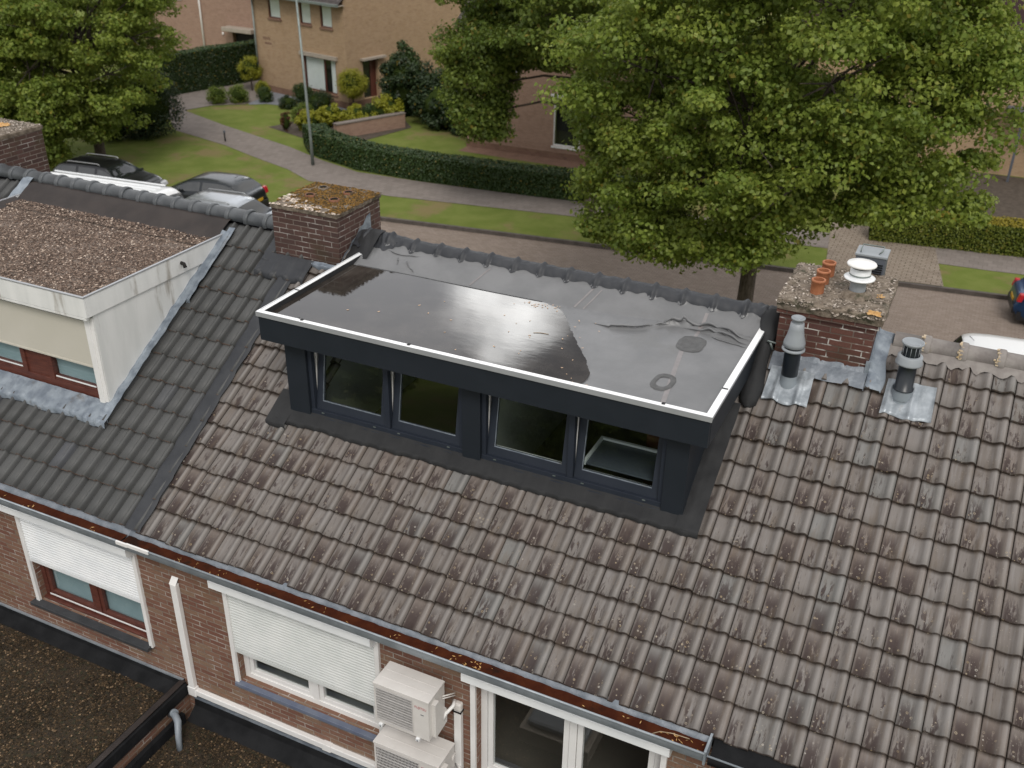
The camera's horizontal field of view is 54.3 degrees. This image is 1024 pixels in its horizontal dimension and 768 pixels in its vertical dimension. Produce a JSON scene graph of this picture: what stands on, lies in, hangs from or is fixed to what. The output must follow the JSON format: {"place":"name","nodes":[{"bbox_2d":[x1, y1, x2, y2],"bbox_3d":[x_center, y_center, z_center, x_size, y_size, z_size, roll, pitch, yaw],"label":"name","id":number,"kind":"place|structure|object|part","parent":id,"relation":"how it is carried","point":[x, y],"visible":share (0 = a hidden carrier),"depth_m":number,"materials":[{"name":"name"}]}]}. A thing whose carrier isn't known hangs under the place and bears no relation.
{"place":"outdoors","nodes":[
{"label":"outdoors","id":0,"kind":"place"},
{"bbox_2d":[0,624,162,767],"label":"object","id":1,"kind":"structure","parent":0,"point":[17,691],"depth_m":11.26,"materials":[{"name":"brown gravel"}]},
{"bbox_2d":[0,199,210,296],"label":"roof gravel","id":2,"kind":"structure","parent":0,"point":[36,255],"depth_m":12.39,"materials":[{"name":"gravel"}]},
{"bbox_2d":[105,123,134,141],"bbox_3d":[-18.763,-12.055,47.017,1.967,1.186,1.613,-9,30,-17],"label":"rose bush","id":3,"kind":"object","parent":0,"point":[121,134],"visible":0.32,"depth_m":46.79,"materials":[{"name":"green plant"}]},
{"bbox_2d":[0,118,303,667],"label":"row house","id":4,"kind":"structure","parent":0,"point":[111,394],"depth_m":11.66,"materials":[{"name":"grey tile"}]},
{"bbox_2d":[0,504,154,652],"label":"window","id":5,"kind":"structure","parent":4,"relation":"in","point":[100,580],"depth_m":11.48,"materials":[{"name":"white plastic"}]},
{"bbox_2d":[146,0,254,49],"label":"detached house","id":6,"kind":"structure","parent":0,"point":[199,23],"depth_m":63.61,"materials":[{"name":"brick"}]},
{"bbox_2d":[236,33,254,41],"bbox_3d":[-16.712,-21.330,63.339,1.900,2.050,0.040,16,32,25],"label":"garage door","id":7,"kind":"structure","parent":6,"relation":"in","point":[239,36],"depth_m":63.16,"materials":[{"name":"black"}]},
{"bbox_2d":[169,80,258,115],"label":"driveway","id":8,"kind":"structure","parent":0,"point":[194,99],"depth_m":55.01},
{"bbox_2d":[119,39,258,95],"bbox_3d":[-17.730,-18.067,57.007,1.408,2.261,9.511,24,36,36],"label":"clipped hedge","id":9,"kind":"object","parent":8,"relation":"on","point":[198,69],"visible":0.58,"depth_m":56.71,"materials":[{"name":"green plant"}]},
{"bbox_2d":[141,722,291,767],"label":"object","id":10,"kind":"structure","parent":0,"point":[232,754],"depth_m":11.00,"materials":[{"name":"brown gravel"}]},
{"bbox_2d":[251,0,464,108],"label":"detached house","id":11,"kind":"structure","parent":0,"point":[338,36],"depth_m":53.94,"materials":[{"name":"beige brick"}]},
{"bbox_2d":[267,0,281,20],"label":"window","id":12,"kind":"structure","parent":11,"relation":"in","point":[274,5],"depth_m":54.34,"materials":[{"name":"red wood"}]},
{"bbox_2d":[299,2,311,26],"bbox_3d":[-10.859,-19.631,52.915,1.000,1.220,0.420,22,35,33],"label":"window","id":13,"kind":"structure","parent":11,"relation":"in","point":[305,14],"depth_m":52.92,"materials":[{"name":"red wood"}]},
{"bbox_2d":[304,55,337,96],"bbox_3d":[-10.231,-16.669,53.896,2.670,1.890,0.420,22,35,33],"label":"window","id":14,"kind":"structure","parent":11,"relation":"in","point":[321,73],"depth_m":53.93,"materials":[{"name":"red wood"}]},
{"bbox_2d":[319,5,332,30],"bbox_3d":[-9.588,-19.122,52.024,1.020,1.240,0.420,22,35,33],"label":"window","id":15,"kind":"structure","parent":11,"relation":"in","point":[325,11],"depth_m":52.03,"materials":[{"name":"red wood"}]},
{"bbox_2d":[363,59,376,97],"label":"door","id":16,"kind":"structure","parent":11,"relation":"in","point":[369,68],"depth_m":54.10,"materials":[{"name":"red wood"}]},
{"bbox_2d":[0,0,1023,294],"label":"side lawn","id":17,"kind":"structure","parent":0,"point":[174,158],"depth_m":43.34,"materials":[{"name":"green plant"}]},
{"bbox_2d":[0,0,191,168],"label":"broadleaf tree","id":18,"kind":"object","parent":17,"relation":"on","point":[36,36],"visible":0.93,"depth_m":39.86,"materials":[{"name":"green plant"}]},
{"bbox_2d":[117,69,186,140],"bbox_3d":[-17.496,-13.418,47.354,3.840,3.306,3.768,-8,29,-16],"label":"round evergreen","id":19,"kind":"object","parent":17,"relation":"on","point":[159,112],"visible":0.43,"depth_m":46.91,"materials":[{"name":"green plant"}]},
{"bbox_2d":[205,85,229,104],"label":"round bush","id":20,"kind":"object","parent":17,"relation":"on","point":[216,95],"visible":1,"depth_m":53.71,"materials":[{"name":"green plant"}]},
{"bbox_2d":[236,54,263,90],"bbox_3d":[-14.842,-17.621,56.590,1.585,2.050,1.491,13,31,22],"label":"topiary ball","id":21,"kind":"object","parent":17,"relation":"on","point":[249,68],"visible":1,"depth_m":56.17,"materials":[{"name":"green plant"}]},
{"bbox_2d":[249,92,346,109],"bbox_3d":[-12.150,-15.168,54.128,6.597,0.001,2.935,22,35,34],"label":"slate bed","id":22,"kind":"object","parent":17,"relation":"on","point":[276,96],"visible":0.29,"depth_m":54.60,"materials":[{"name":"grey stone"}]},
{"bbox_2d":[227,83,249,103],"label":"round bush","id":23,"kind":"object","parent":22,"relation":"on","point":[238,93],"visible":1,"depth_m":53.95,"materials":[{"name":"green plant"}]},
{"bbox_2d":[254,80,270,91],"bbox_3d":[-13.843,-16.409,55.490,0.947,0.983,0.951,13,31,22],"label":"topiary ball","id":24,"kind":"object","parent":22,"relation":"on","point":[259,84],"visible":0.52,"depth_m":55.25,"materials":[{"name":"green plant"}]},
{"bbox_2d":[256,86,273,102],"bbox_3d":[-13.497,-15.812,54.456,1.059,0.920,1.067,13,31,22],"label":"topiary ball","id":25,"kind":"object","parent":22,"relation":"on","point":[264,95],"visible":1,"depth_m":54.25,"materials":[{"name":"green plant"}]},
{"bbox_2d":[277,94,298,109],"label":"round bush","id":26,"kind":"object","parent":22,"relation":"on","point":[288,102],"visible":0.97,"depth_m":53.01,"materials":[{"name":"green plant"}]},
{"bbox_2d":[290,82,313,102],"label":"round bush","id":27,"kind":"object","parent":22,"relation":"on","point":[298,90],"visible":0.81,"depth_m":53.88,"materials":[{"name":"green plant"}]},
{"bbox_2d":[308,88,335,110],"bbox_3d":[-10.190,-14.998,52.727,1.750,1.212,1.757,13,31,22],"label":"round bush","id":28,"kind":"object","parent":22,"relation":"on","point":[317,100],"visible":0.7,"depth_m":52.34,"materials":[{"name":"green plant"}]},
{"bbox_2d":[270,120,411,139],"bbox_3d":[-7.827,-13.048,50.301,5.336,0.001,6.942,25,37,38],"label":"shrub bed","id":29,"kind":"object","parent":17,"relation":"on","point":[293,129],"visible":0.29,"depth_m":49.14,"materials":[{"name":"soil"}]},
{"bbox_2d":[280,111,291,130],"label":"column shrub","id":30,"kind":"object","parent":29,"relation":"on","point":[285,124],"visible":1,"depth_m":48.71,"materials":[{"name":"red plant"}]},
{"bbox_2d":[290,102,315,119],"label":"round bush","id":31,"kind":"object","parent":29,"relation":"on","point":[294,112],"visible":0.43,"depth_m":50.32,"materials":[{"name":"green plant"}]},
{"bbox_2d":[294,108,324,130],"bbox_3d":[-9.932,-12.989,49.034,1.507,1.172,1.517,13,31,22],"label":"lime bush","id":32,"kind":"object","parent":29,"relation":"on","point":[300,119],"visible":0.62,"depth_m":48.69,"materials":[{"name":"green plant"}]},
{"bbox_2d":[317,102,345,125],"bbox_3d":[-8.987,-13.492,49.935,1.742,1.234,1.637,13,31,22],"label":"lime bush","id":33,"kind":"object","parent":29,"relation":"on","point":[332,114],"visible":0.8,"depth_m":49.46,"materials":[{"name":"green plant"}]},
{"bbox_2d":[335,67,369,102],"bbox_3d":[-8.328,-15.360,52.222,1.805,2.380,1.666,13,31,22],"label":"lollipop tree","id":34,"kind":"object","parent":29,"relation":"on","point":[351,83],"visible":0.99,"depth_m":51.73,"materials":[{"name":"green plant"}]},
{"bbox_2d":[342,102,369,120],"bbox_3d":[-7.827,-13.466,50.047,1.486,1.114,1.487,-16,33,-29],"label":"lime bush","id":35,"kind":"object","parent":29,"relation":"on","point":[355,111],"visible":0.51,"depth_m":49.70,"materials":[{"name":"green plant"}]},
{"bbox_2d":[362,102,372,116],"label":"round bush","id":36,"kind":"object","parent":29,"relation":"on","point":[367,108],"visible":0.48,"depth_m":50.39,"materials":[{"name":"green plant"}]},
{"bbox_2d":[333,111,405,135],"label":"garden wall","id":37,"kind":"structure","parent":29,"relation":"on","point":[373,124],"depth_m":48.77,"materials":[{"name":"brick"}]},
{"bbox_2d":[370,93,404,115],"bbox_3d":[-6.295,-13.848,50.353,1.810,1.541,2.035,-3,28,-8],"label":"lime bush","id":38,"kind":"object","parent":29,"relation":"on","point":[384,104],"visible":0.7,"depth_m":49.86,"materials":[{"name":"green plant"}]},
{"bbox_2d":[376,50,421,115],"bbox_3d":[-5.622,-15.392,51.303,2.732,3.381,2.719,13,31,22],"label":"laurel","id":39,"kind":"object","parent":17,"relation":"on","point":[396,70],"visible":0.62,"depth_m":50.66,"materials":[{"name":"green plant"}]},
{"bbox_2d":[389,39,422,68],"bbox_3d":[-5.493,-16.171,52.405,2.233,3.715,2.289,13,31,22],"label":"laurel","id":40,"kind":"object","parent":17,"relation":"on","point":[408,51],"visible":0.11,"depth_m":51.77,"materials":[{"name":"green plant"}]},
{"bbox_2d":[404,59,446,117],"bbox_3d":[-4.261,-15.193,51.368,3.694,3.008,3.154,13,31,22],"label":"laurel","id":41,"kind":"object","parent":17,"relation":"on","point":[424,77],"visible":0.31,"depth_m":50.36,"materials":[{"name":"green plant"}]},
{"bbox_2d":[408,77,456,130],"bbox_3d":[-3.320,-14.151,50.041,3.735,2.452,3.437,24,36,37],"label":"laurel","id":42,"kind":"object","parent":17,"relation":"on","point":[426,103],"visible":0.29,"depth_m":49.47,"materials":[{"name":"green plant"}]},
{"bbox_2d":[436,90,462,135],"bbox_3d":[-2.182,-13.465,49.011,3.053,2.250,3.427,13,31,22],"label":"laurel","id":43,"kind":"object","parent":17,"relation":"on","point":[443,118],"visible":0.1,"depth_m":48.65,"materials":[{"name":"green plant"}]},
{"bbox_2d":[435,56,464,71],"bbox_3d":[-2.746,-15.440,51.527,3.206,3.334,3.095,13,31,22],"label":"laurel","id":44,"kind":"object","parent":17,"relation":"on","point":[438,63],"visible":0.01,"depth_m":51.53,"materials":[{"name":"green plant"}]},
{"bbox_2d":[302,122,669,205],"bbox_3d":[-2.058,-9.228,42.236,18.349,1.095,2.887,15,31,25],"label":"clipped hedge","id":45,"kind":"object","parent":17,"relation":"on","point":[363,154],"visible":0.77,"depth_m":41.56,"materials":[{"name":"green plant"}]},
{"bbox_2d":[459,146,586,168],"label":"terrace","id":46,"kind":"structure","parent":17,"relation":"on","point":[539,159],"depth_m":45.48,"materials":[{"name":"grey concrete"}]},
{"bbox_2d":[423,0,705,221],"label":"broadleaf tree","id":47,"kind":"object","parent":17,"relation":"on","point":[499,43],"visible":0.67,"depth_m":34.18,"materials":[{"name":"green plant"}]},
{"bbox_2d":[799,0,1023,181],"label":"detached house","id":48,"kind":"structure","parent":17,"relation":"on","point":[1013,164],"depth_m":43.76,"materials":[{"name":"beige brick"}]},
{"bbox_2d":[868,210,1023,256],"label":"clipped hedge","id":49,"kind":"object","parent":17,"relation":"on","point":[1002,236],"visible":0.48,"depth_m":35.38,"materials":[{"name":"green plant"}]},
{"bbox_2d":[458,1,722,173],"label":"detached house","id":50,"kind":"structure","parent":0,"point":[534,126],"depth_m":45.03,"materials":[{"name":"brick"}]},
{"bbox_2d":[551,98,580,150],"bbox_3d":[2.505,-11.620,44.549,1.420,2.230,0.420,13,31,22],"label":"window","id":51,"kind":"structure","parent":50,"relation":"in","point":[562,131],"depth_m":44.96,"materials":[{"name":"glass"}]},
{"bbox_2d":[171,111,1023,274],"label":"pavement","id":52,"kind":"structure","parent":0,"point":[297,162],"depth_m":41.20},
{"bbox_2d":[295,0,314,165],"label":"street lamp","id":53,"kind":"object","parent":52,"relation":"on","point":[307,105],"visible":1,"depth_m":42.39,"materials":[{"name":"metal"}]},
{"bbox_2d":[381,221,1023,341],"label":"road","id":54,"kind":"structure","parent":0,"point":[951,317],"depth_m":33.02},
{"bbox_2d":[52,153,167,186],"bbox_3d":[-15.974,-8.114,39.457,4.542,1.641,2.160,10,29,16],"label":"parked car","id":55,"kind":"object","parent":54,"relation":"on","point":[112,167],"visible":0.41,"depth_m":39.01,"materials":[{"name":"black paint"}]},
{"bbox_3d":[-16.651,-8.173,38.758,2.950,0.467,0.178,10,29,16],"label":"side window","id":56,"kind":"part","parent":55,"relation":"part of","materials":[{"name":"grey glass"}]},
{"bbox_2d":[51,170,183,197],"bbox_3d":[-13.452,-5.406,33.323,5.742,2.741,2.370,10,30,17],"label":"parked van","id":57,"kind":"object","parent":54,"relation":"on","point":[153,188],"visible":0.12,"depth_m":32.93,"materials":[{"name":"white paint"}]},
{"bbox_2d":[171,172,268,206],"bbox_3d":[-11.460,-7.363,38.297,4.042,1.541,2.060,10,29,16],"label":"parked car","id":58,"kind":"object","parent":54,"relation":"on","point":[249,186],"visible":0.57,"depth_m":37.67,"materials":[{"name":"black paint"}]},
{"bbox_3d":[-11.453,-7.330,37.440,2.555,0.391,0.162,10,29,16],"label":"side window","id":59,"kind":"part","parent":58,"relation":"part of","materials":[{"name":"grey glass"}]},
{"bbox_3d":[-10.042,-7.490,37.701,0.403,0.263,1.419,10,29,16],"label":"rear window","id":60,"kind":"part","parent":58,"relation":"part of","materials":[{"name":"grey glass"}]},
{"bbox_2d":[185,188,271,213],"bbox_3d":[-9.805,-5.842,35.322,4.642,1.721,2.170,10,29,16],"label":"parked car","id":61,"kind":"object","parent":54,"relation":"on","point":[241,201],"visible":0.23,"depth_m":35.08,"materials":[{"name":"silver metal"}]},
{"bbox_2d":[268,202,1006,299],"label":"kerb","id":62,"kind":"structure","parent":54,"relation":"on","point":[766,267],"depth_m":35.84,"materials":[{"name":"grey concrete"}]},
{"bbox_2d":[531,0,1023,301],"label":"broadleaf tree","id":63,"kind":"object","parent":54,"relation":"on","point":[801,130],"visible":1,"depth_m":21.38,"materials":[{"name":"green plant"}]},
{"bbox_2d":[953,333,1023,354],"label":"parked car","id":64,"kind":"object","parent":54,"relation":"on","point":[1010,344],"visible":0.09,"depth_m":24.93,"materials":[{"name":"white paint"}]},
{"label":"rear window","id":65,"kind":"part","parent":64,"relation":"part of","materials":[{"name":"black glass"}]},
{"bbox_2d":[1007,277,1023,320],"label":"parked car","id":66,"kind":"object","parent":54,"relation":"on","point":[1015,297],"visible":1,"depth_m":30.21,"materials":[{"name":"blue paint"}]},
{"bbox_2d":[826,222,942,285],"bbox_3d":[13.139,-4.684,35.332,3.750,0.001,5.355,10,29,16],"label":"paved crossing","id":67,"kind":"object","parent":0,"point":[912,263],"visible":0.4,"depth_m":34.97,"materials":[{"name":"brown brick"}]},
{"bbox_2d":[936,172,1023,219],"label":"garden soil","id":68,"kind":"structure","parent":0,"point":[1010,194],"depth_m":41.75,"materials":[{"name":"brown soil"}]},
{"label":"near side garden","id":69,"kind":"structure","parent":0,"visible":0},
{"bbox_2d":[0,602,191,767],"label":"extension","id":70,"kind":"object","parent":69,"relation":"on","point":[136,737],"visible":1,"depth_m":11.39,"materials":[{"name":"brown brick"}]},
{"bbox_2d":[124,696,366,767],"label":"extension","id":71,"kind":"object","parent":69,"relation":"on","point":[267,741],"visible":0.9,"depth_m":11.05,"materials":[{"name":"brown brick"}]},
{"bbox_2d":[168,708,182,750],"bbox_3d":[-3.763,3.814,11.161,0.127,0.373,0.481,-15,32,-27],"label":"vent elbow","id":72,"kind":"object","parent":71,"relation":"on","point":[173,714],"visible":0.97,"depth_m":11.04,"materials":[{"name":"grey metal"}]},
{"bbox_2d":[115,181,1023,767],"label":"row house","id":73,"kind":"structure","parent":69,"relation":"on","point":[665,517],"depth_m":9.49,"materials":[{"name":"tile"}]},
{"bbox_2d":[169,576,375,767],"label":"cable duct","id":74,"kind":"object","parent":73,"relation":"attached to","point":[194,690],"visible":1,"depth_m":10.90,"materials":[{"name":"white plastic"}]},
{"bbox_2d":[207,580,384,741],"bbox_3d":[-2.172,2.832,10.289,1.971,1.545,0.280,13,31,22],"label":"window","id":75,"kind":"structure","parent":73,"relation":"in","point":[325,655],"depth_m":10.27,"materials":[{"name":"white plastic"}]},
{"bbox_2d":[4,495,703,744],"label":"gutter leaf litter","id":76,"kind":"object","parent":73,"relation":"on","point":[460,655],"visible":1,"depth_m":9.00,"materials":[{"name":"brown plant"}]},
{"bbox_2d":[372,661,455,741],"bbox_3d":[-0.903,3.087,9.465,0.699,0.749,0.422,13,31,22],"label":"air conditioner","id":77,"kind":"object","parent":73,"relation":"attached to","point":[410,701],"visible":1,"depth_m":9.28,"materials":[{"name":"white metal"}]},
{"bbox_2d":[373,725,460,767],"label":"air conditioner","id":78,"kind":"object","parent":73,"relation":"attached to","point":[395,747],"visible":0.96,"depth_m":9.60,"materials":[{"name":"white metal"}]},
{"bbox_2d":[272,265,589,383],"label":"rain puddle","id":79,"kind":"object","parent":73,"relation":"on","point":[472,323],"visible":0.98,"depth_m":10.38,"materials":[{"name":"liquid"}]},
{"bbox_2d":[452,700,463,767],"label":"cable duct","id":80,"kind":"object","parent":73,"relation":"attached to","point":[458,710],"visible":0.98,"depth_m":9.60,"materials":[{"name":"white plastic"}]},
{"bbox_2d":[461,673,672,767],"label":"window","id":81,"kind":"structure","parent":73,"relation":"in","point":[574,725],"depth_m":9.12,"materials":[{"name":"white plastic"}]},
{"bbox_2d":[652,731,689,738],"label":"dry twig","id":82,"kind":"object","parent":73,"relation":"on","point":[670,733],"visible":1,"depth_m":8.30,"materials":[{"name":"beige wood"}]},
{"bbox_2d":[761,315,814,406],"bbox_3d":[2.718,-0.241,9.657,0.440,0.836,0.345,13,31,22],"label":"roof flue","id":83,"kind":"object","parent":73,"relation":"on","point":[788,382],"visible":1,"depth_m":9.72,"materials":[{"name":"metal"}]},
{"bbox_2d":[840,258,876,301],"bbox_3d":[3.386,-1.025,9.732,0.320,0.354,0.318,13,31,22],"label":"vent cowl","id":84,"kind":"object","parent":73,"relation":"on","point":[859,276],"visible":1,"depth_m":9.68,"materials":[{"name":"metal"}]},
{"bbox_2d":[855,244,890,275],"bbox_3d":[3.729,-0.996,10.525,0.320,0.942,0.282,13,31,22],"label":"equipment box","id":85,"kind":"object","parent":73,"relation":"attached to","point":[878,256],"visible":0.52,"depth_m":10.26,"materials":[{"name":"grey plastic"}]},
{"bbox_2d":[879,337,936,422],"bbox_3d":[3.751,-0.040,9.323,0.460,0.714,0.360,13,31,22],"label":"roof flue","id":86,"kind":"object","parent":73,"relation":"on","point":[905,396],"visible":1,"depth_m":9.37,"materials":[{"name":"metal"}]}
]}

